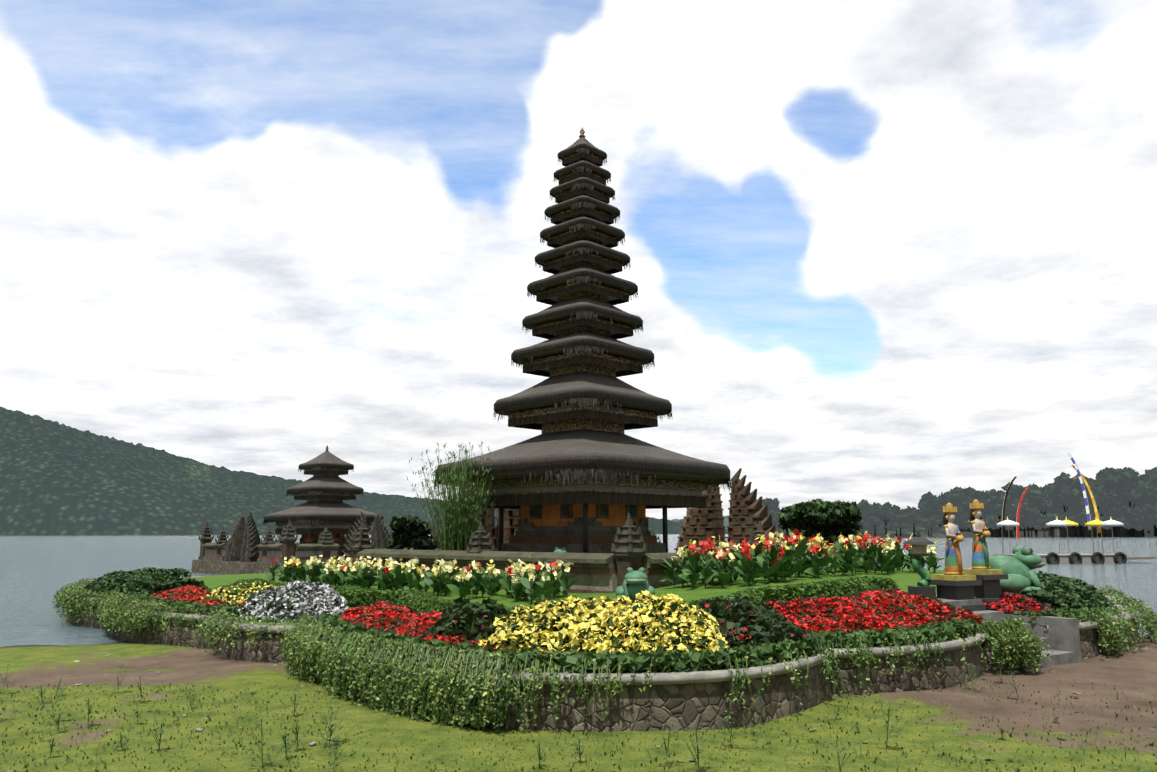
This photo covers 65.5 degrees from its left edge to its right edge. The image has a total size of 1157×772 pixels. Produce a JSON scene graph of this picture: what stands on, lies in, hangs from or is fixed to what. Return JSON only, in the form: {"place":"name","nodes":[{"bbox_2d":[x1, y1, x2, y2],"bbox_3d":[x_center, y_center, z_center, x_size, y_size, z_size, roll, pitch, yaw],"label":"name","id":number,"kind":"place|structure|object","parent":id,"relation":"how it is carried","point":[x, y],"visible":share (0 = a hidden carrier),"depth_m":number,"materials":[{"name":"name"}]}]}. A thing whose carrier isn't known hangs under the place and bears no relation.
{"place":"outdoors","nodes":[
{"label":"outdoors","id":0,"kind":"place"},
{"bbox_2d":[0,407,727,535],"bbox_3d":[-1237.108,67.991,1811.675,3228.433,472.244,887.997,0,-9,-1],"label":"hill ridge","id":1,"kind":"structure","parent":0,"point":[56,478],"depth_m":1526.22,"materials":[{"name":"green plant"}]},
{"bbox_2d":[0,635,1156,771],"bbox_3d":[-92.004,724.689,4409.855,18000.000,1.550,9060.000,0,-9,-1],"label":"ground","id":2,"kind":"structure","parent":0,"point":[159,666],"depth_m":7.67,"materials":[{"name":"green plant"}]},
{"bbox_2d":[0,654,1156,771],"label":"grass tufts","id":3,"kind":"object","parent":2,"relation":"on","point":[331,731],"depth_m":7.13,"materials":[{"name":"green plant"}]},
{"bbox_2d":[65,576,1139,731],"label":"retaining wall","id":4,"kind":"structure","parent":2,"relation":"on","point":[683,700],"depth_m":8.20,"materials":[{"name":"stone"}]},
{"bbox_2d":[158,567,1114,671],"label":"lawn","id":5,"kind":"structure","parent":4,"relation":"on","point":[905,579],"depth_m":15.32,"materials":[{"name":"green plant"}]},
{"bbox_2d":[52,529,1156,731],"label":"garden planting","id":6,"kind":"object","parent":5,"relation":"on","point":[415,654],"visible":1,"depth_m":10.52,"materials":[{"name":"green plant"}]},
{"bbox_2d":[349,468,863,592],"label":"temple wall","id":7,"kind":"structure","parent":5,"relation":"on","point":[750,518],"depth_m":18.73,"materials":[{"name":"stone"}]},
{"bbox_2d":[554,547,566,552],"bbox_3d":[-0.393,3.558,18.756,0.520,0.408,0.543,0,-9,-1],"label":"frog statue","id":8,"kind":"object","parent":7,"relation":"on","point":[557,549],"visible":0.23,"depth_m":18.61,"materials":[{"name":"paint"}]},
{"bbox_2d":[435,127,729,552],"bbox_3d":[0.103,-1.099,21.821,6.992,11.020,6.992,0,-9,-1],"label":"pagoda","id":9,"kind":"object","parent":7,"relation":"on","point":[575,516],"visible":0.85,"depth_m":20.74,"materials":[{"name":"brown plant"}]},
{"bbox_2d":[434,148,731,492],"bbox_3d":[0.103,-1.610,21.907,7.043,8.390,7.040,0,-9,-1],"label":"thatch eave fringe","id":10,"kind":"object","parent":9,"relation":"attached to","point":[579,474],"visible":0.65,"depth_m":20.43,"materials":[{"name":"brown fabric"}]},
{"bbox_2d":[387,442,861,550],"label":"bushes","id":11,"kind":"object","parent":7,"relation":"on","point":[829,521],"visible":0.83,"depth_m":19.82,"materials":[{"name":"green plant"}]},
{"bbox_2d":[403,532,414,549],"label":"shrub stems","id":12,"kind":"object","parent":11,"relation":"attached to","point":[409,547],"visible":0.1,"depth_m":20.84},
{"bbox_2d":[350,583,881,606],"bbox_3d":[-1.921,3.070,13.209,12.073,0.399,5.078,-4,-10,23],"label":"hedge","id":13,"kind":"object","parent":5,"relation":"on","point":[874,586],"depth_m":12.65,"materials":[{"name":"plant"}]},
{"bbox_2d":[615,567,654,599],"bbox_3d":[0.805,2.814,12.681,0.594,0.518,0.703,0,-9,-1],"label":"frog","id":14,"kind":"object","parent":5,"relation":"on","point":[634,582],"visible":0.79,"depth_m":12.50,"materials":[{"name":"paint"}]},
{"bbox_2d":[903,529,935,597],"bbox_3d":[4.826,2.533,12.710,0.320,1.020,0.320,3,-10,-21],"label":"garden lantern","id":15,"kind":"object","parent":5,"relation":"on","point":[918,543],"visible":0.94,"depth_m":12.65,"materials":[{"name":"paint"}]},
{"bbox_2d":[927,503,985,610],"bbox_3d":[5.258,2.395,12.640,0.540,1.500,0.540,4,-10,-26],"label":"goddess statue","id":16,"kind":"object","parent":5,"relation":"on","point":[953,582],"visible":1,"depth_m":12.52,"materials":[{"name":"paint"}]},
{"bbox_2d":[963,499,1007,602],"bbox_3d":[5.820,2.402,13.056,0.540,1.500,0.540,4,-10,-26],"label":"goddess statue","id":17,"kind":"object","parent":5,"relation":"on","point":[988,590],"visible":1,"depth_m":12.92,"materials":[{"name":"paint"}]},
{"bbox_2d":[936,595,1081,671],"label":"garden steps","id":18,"kind":"structure","parent":2,"relation":"on","point":[1061,638],"depth_m":11.62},
{"bbox_2d":[0,534,1156,646],"bbox_3d":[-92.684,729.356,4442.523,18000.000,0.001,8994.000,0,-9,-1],"label":"lake water","id":19,"kind":"structure","parent":0,"point":[37,572],"depth_m":50.35,"materials":[{"name":"grey liquid"}]},
{"bbox_2d":[191,560,352,574],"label":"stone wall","id":20,"kind":"structure","parent":19,"relation":"in","point":[219,567],"depth_m":38.20,"materials":[{"name":"grey stone"}]},
{"bbox_2d":[198,512,443,562],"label":"shrine wall","id":21,"kind":"structure","parent":20,"relation":"on","point":[243,543],"depth_m":37.78,"materials":[{"name":"stone"}]},
{"bbox_2d":[264,446,383,557],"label":"small pagoda","id":22,"kind":"object","parent":20,"relation":"on","point":[335,510],"visible":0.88,"depth_m":40.59,"materials":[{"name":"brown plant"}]},
{"bbox_2d":[263,466,383,524],"bbox_3d":[-11.675,5.107,41.435,5.506,2.676,5.500,0,-9,-1],"label":"thatch eave fringe","id":23,"kind":"object","parent":22,"relation":"attached to","point":[302,521],"visible":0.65,"depth_m":39.74,"materials":[{"name":"brown fabric"}]},
{"bbox_2d":[993,453,1155,563],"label":"floating jetty","id":24,"kind":"object","parent":19,"relation":"on","point":[1078,558],"visible":0.92,"depth_m":51.68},
{"bbox_2d":[0,0,1156,519],"label":"sky","id":25,"kind":"structure","parent":0,"point":[895,252],"materials":[{"name":"white"}]},
{"bbox_2d":[670,515,728,528],"bbox_3d":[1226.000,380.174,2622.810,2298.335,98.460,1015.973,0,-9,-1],"label":"hill","id":26,"kind":"structure","parent":0,"point":[726,521],"depth_m":2566.92,"materials":[{"name":"green plant"}]},
{"bbox_2d":[776,474,1156,537],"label":"shore hill","id":27,"kind":"structure","parent":0,"point":[907,532],"depth_m":341.13,"materials":[{"name":"green plant"}]},
{"bbox_2d":[778,501,1156,536],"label":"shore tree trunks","id":28,"kind":"object","parent":27,"relation":"on","point":[1082,532],"visible":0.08,"depth_m":328.73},
{"bbox_2d":[762,467,1156,531],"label":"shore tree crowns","id":29,"kind":"object","parent":28,"relation":"on","point":[1057,495],"visible":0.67,"depth_m":335.58,"materials":[{"name":"green plant"}]},
{"bbox_2d":[960,518,1144,536],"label":"lakeside buildings","id":30,"kind":"structure","parent":27,"relation":"on","point":[1054,531],"depth_m":338.62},
{"bbox_3d":[6.654,3.374,13.725,1.000,0.453,0.680,0,-9,-1],"label":"frog plinth","id":31,"kind":"object","parent":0,"visible":0},
{"bbox_2d":[989,546,1048,592],"bbox_3d":[6.685,2.814,13.818,0.904,0.696,0.870,0,-9,-1],"label":"frog","id":32,"kind":"object","parent":31,"relation":"on","point":[1019,565],"visible":0.77,"depth_m":13.59,"materials":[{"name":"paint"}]}
]}

